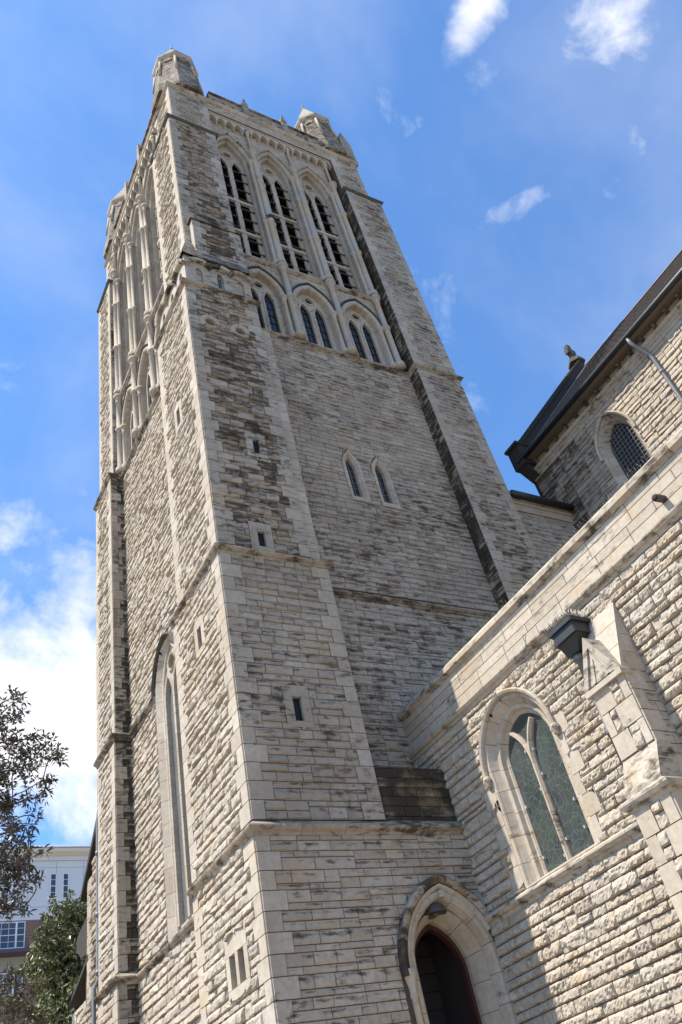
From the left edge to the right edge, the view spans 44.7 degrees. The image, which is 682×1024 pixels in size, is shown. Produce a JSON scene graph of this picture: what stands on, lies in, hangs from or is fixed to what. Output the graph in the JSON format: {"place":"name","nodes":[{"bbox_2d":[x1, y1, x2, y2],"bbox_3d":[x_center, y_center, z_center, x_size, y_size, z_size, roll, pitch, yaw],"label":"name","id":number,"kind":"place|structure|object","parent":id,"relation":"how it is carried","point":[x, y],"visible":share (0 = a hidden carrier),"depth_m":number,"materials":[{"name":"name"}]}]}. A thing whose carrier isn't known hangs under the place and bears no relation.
{"place":"outdoors","nodes":[
{"label":"outdoors","id":0,"kind":"place"},
{"bbox_2d":[0,845,90,1023],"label":"apartment block","id":1,"kind":"structure","parent":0,"point":[64,866],"depth_m":55.88,"materials":[{"name":"white paint"}]},
{"bbox_2d":[2,877,9,899],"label":"window","id":2,"kind":"structure","parent":1,"relation":"in","point":[7,893],"depth_m":54.90,"materials":[{"name":"glass"}]},
{"bbox_2d":[0,973,13,998],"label":"window","id":3,"kind":"structure","parent":1,"relation":"in","point":[3,974],"depth_m":51.51,"materials":[{"name":"glass"}]},
{"bbox_2d":[0,922,16,948],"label":"window","id":4,"kind":"structure","parent":1,"relation":"in","point":[7,933],"depth_m":53.32,"materials":[{"name":"glass"}]},
{"bbox_2d":[13,974,22,1002],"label":"window","id":5,"kind":"structure","parent":1,"relation":"in","point":[21,978],"depth_m":51.93,"materials":[{"name":"glass"}]},
{"bbox_2d":[15,921,25,948],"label":"window","id":6,"kind":"structure","parent":1,"relation":"in","point":[20,930],"depth_m":53.65,"materials":[{"name":"glass"}]},
{"bbox_2d":[49,873,56,898],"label":"window","id":7,"kind":"structure","parent":1,"relation":"in","point":[53,876],"depth_m":56.60,"materials":[{"name":"white glass"}]},
{"bbox_2d":[62,873,68,898],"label":"window","id":8,"kind":"structure","parent":1,"relation":"in","point":[65,888],"depth_m":56.91,"materials":[{"name":"glass"}]},
{"bbox_2d":[69,821,97,1023],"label":"church wing","id":9,"kind":"structure","parent":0,"point":[81,998],"depth_m":21.68,"materials":[{"name":"beige stone"}]},
{"bbox_2d":[0,0,681,845],"label":"sky","id":10,"kind":"structure","parent":0,"point":[523,158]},
{"bbox_2d":[504,250,681,566],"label":"church nave","id":11,"kind":"structure","parent":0,"point":[608,416],"depth_m":25.19,"materials":[{"name":"stone"}]},
{"bbox_2d":[594,411,651,488],"bbox_3d":[8.497,-1.528,24.304,0.480,3.902,1.560,11,-46,-27],"label":"leaded window","id":12,"kind":"structure","parent":11,"relation":"in","point":[618,442],"depth_m":24.92,"materials":[{"name":"stone"}]},
{"bbox_2d":[625,338,681,402],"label":"clerestory downpipe","id":13,"kind":"object","parent":11,"relation":"attached to","point":[662,372],"visible":1,"depth_m":23.67,"materials":[{"name":"grey metal"}]},
{"label":"ground","id":14,"kind":"structure","parent":0,"visible":0},
{"bbox_2d":[0,962,53,1023],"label":"olive tree","id":15,"kind":"object","parent":14,"relation":"on","point":[8,1002],"visible":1,"depth_m":18.03,"materials":[{"name":"green plant"}]},
{"bbox_2d":[0,684,69,925],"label":"broadleaf tree","id":16,"kind":"object","parent":14,"relation":"on","point":[7,806],"visible":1,"depth_m":26.38,"materials":[{"name":"green plant"}]},
{"bbox_2d":[19,888,86,1023],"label":"magnolia tree","id":17,"kind":"object","parent":14,"relation":"on","point":[58,961],"visible":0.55,"depth_m":28.77,"materials":[{"name":"green plant"}]},
{"bbox_2d":[93,47,541,1023],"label":"church tower","id":18,"kind":"structure","parent":14,"relation":"on","point":[317,559],"depth_m":20.11,"materials":[{"name":"stone"}]},
{"bbox_2d":[92,809,98,1023],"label":"tower downpipe","id":19,"kind":"object","parent":18,"relation":"attached to","point":[95,984],"visible":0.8,"depth_m":20.07,"materials":[{"name":"grey metal"}]},
{"bbox_2d":[116,240,129,382],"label":"belfry window","id":20,"kind":"structure","parent":18,"relation":"in","point":[121,263],"depth_m":34.75,"materials":[{"name":"stone"}]},
{"bbox_2d":[120,383,134,460],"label":"arcade window","id":21,"kind":"structure","parent":18,"relation":"in","point":[126,413],"depth_m":29.98,"materials":[{"name":"stone"}]},
{"bbox_2d":[129,203,145,344],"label":"belfry window","id":22,"kind":"structure","parent":18,"relation":"in","point":[134,236],"depth_m":33.60,"materials":[{"name":"stone"}]},
{"bbox_2d":[136,343,152,421],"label":"arcade window","id":23,"kind":"structure","parent":18,"relation":"in","point":[143,374],"depth_m":28.83,"materials":[{"name":"stone"}]},
{"bbox_2d":[142,163,162,303],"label":"belfry window","id":24,"kind":"structure","parent":18,"relation":"in","point":[148,188],"depth_m":32.47,"materials":[{"name":"stone"}]},
{"bbox_2d":[152,304,159,344],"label":"arcade window","id":25,"kind":"structure","parent":18,"relation":"in","point":[156,330],"depth_m":27.82,"materials":[{"name":"stone"}]},
{"bbox_2d":[151,631,193,948],"bbox_3d":[-3.741,5.807,18.949,0.390,7.262,2.039,11,-46,-27],"label":"west window","id":26,"kind":"structure","parent":18,"relation":"in","point":[177,868],"depth_m":19.02,"materials":[{"name":"stone"}]},
{"bbox_2d":[216,132,272,261],"bbox_3d":[-3.960,-11.780,31.262,1.830,9.422,0.950,11,-46,-27],"label":"belfry window","id":27,"kind":"structure","parent":18,"relation":"in","point":[238,156],"depth_m":31.57,"materials":[{"name":"stone"}]},
{"bbox_2d":[247,266,295,336],"bbox_3d":[-2.488,-6.745,26.564,1.840,3.588,0.420,11,-46,-27],"label":"arcade window","id":28,"kind":"structure","parent":18,"relation":"in","point":[271,313],"depth_m":26.94,"materials":[{"name":"stone"}]},
{"bbox_2d":[256,149,320,278],"bbox_3d":[-2.345,-11.456,32.116,1.830,9.422,0.950,11,-46,-27],"label":"belfry window","id":29,"kind":"structure","parent":18,"relation":"in","point":[272,164],"depth_m":32.37,"materials":[{"name":"stone"}]},
{"bbox_2d":[291,282,346,352],"bbox_3d":[-0.873,-6.421,27.418,1.840,3.588,0.420,11,-46,-27],"label":"arcade window","id":30,"kind":"structure","parent":18,"relation":"in","point":[319,328],"depth_m":27.70,"materials":[{"name":"stone"}]},
{"bbox_2d":[297,165,364,293],"bbox_3d":[-0.730,-11.132,32.969,1.830,9.422,0.950,11,-46,-27],"label":"belfry window","id":31,"kind":"structure","parent":18,"relation":"in","point":[308,176],"depth_m":33.22,"materials":[{"name":"stone"}]},
{"bbox_2d":[342,450,371,502],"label":"lancet window","id":32,"kind":"structure","parent":18,"relation":"in","point":[353,472],"depth_m":22.43,"materials":[{"name":"stone"}]},
{"bbox_2d":[340,298,394,366],"bbox_3d":[0.741,-6.096,28.271,1.840,3.588,0.420,11,-46,-27],"label":"arcade window","id":33,"kind":"structure","parent":18,"relation":"in","point":[368,342],"depth_m":28.57,"materials":[{"name":"stone"}]},
{"bbox_2d":[371,457,400,509],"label":"lancet window","id":34,"kind":"structure","parent":18,"relation":"in","point":[382,477],"depth_m":22.85,"materials":[{"name":"stone"}]},
{"bbox_2d":[424,902,446,919],"bbox_3d":[1.571,6.649,13.906,0.375,0.210,0.364,-18,-40,4],"label":"wall lamp","id":35,"kind":"object","parent":18,"relation":"attached to","point":[434,909],"visible":0.94,"depth_m":13.80,"materials":[{"name":"metal"}]},
{"bbox_2d":[397,873,517,1023],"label":"doorway","id":36,"kind":"structure","parent":18,"relation":"in","point":[463,986],"depth_m":13.95,"materials":[{"name":"stone"}]},
{"bbox_2d":[397,427,681,1023],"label":"church aisle","id":37,"kind":"object","parent":14,"relation":"on","point":[572,833],"visible":0.89,"depth_m":12.81,"materials":[{"name":"stone"}]},
{"bbox_2d":[406,422,680,701],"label":"bird spikes","id":38,"kind":"object","parent":37,"relation":"on","point":[540,564],"visible":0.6,"depth_m":14.59,"materials":[{"name":"grey metal"}]},
{"bbox_2d":[479,687,613,890],"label":"traceried window","id":39,"kind":"structure","parent":37,"relation":"in","point":[541,795],"depth_m":13.95,"materials":[{"name":"stone"}]},
{"bbox_2d":[543,609,624,767],"bbox_3d":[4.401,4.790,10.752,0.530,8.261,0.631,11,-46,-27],"label":"rain hopper","id":40,"kind":"object","parent":37,"relation":"attached to","point":[568,633],"visible":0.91,"depth_m":13.10,"materials":[{"name":"black metal"}]},
{"bbox_2d":[651,494,666,502],"bbox_3d":[4.748,-0.201,12.350,0.250,0.139,0.118,11,-46,-27],"label":"drain spout","id":41,"kind":"object","parent":37,"relation":"attached to","point":[659,498],"visible":1,"depth_m":12.29,"materials":[{"name":"metal"}]}
]}

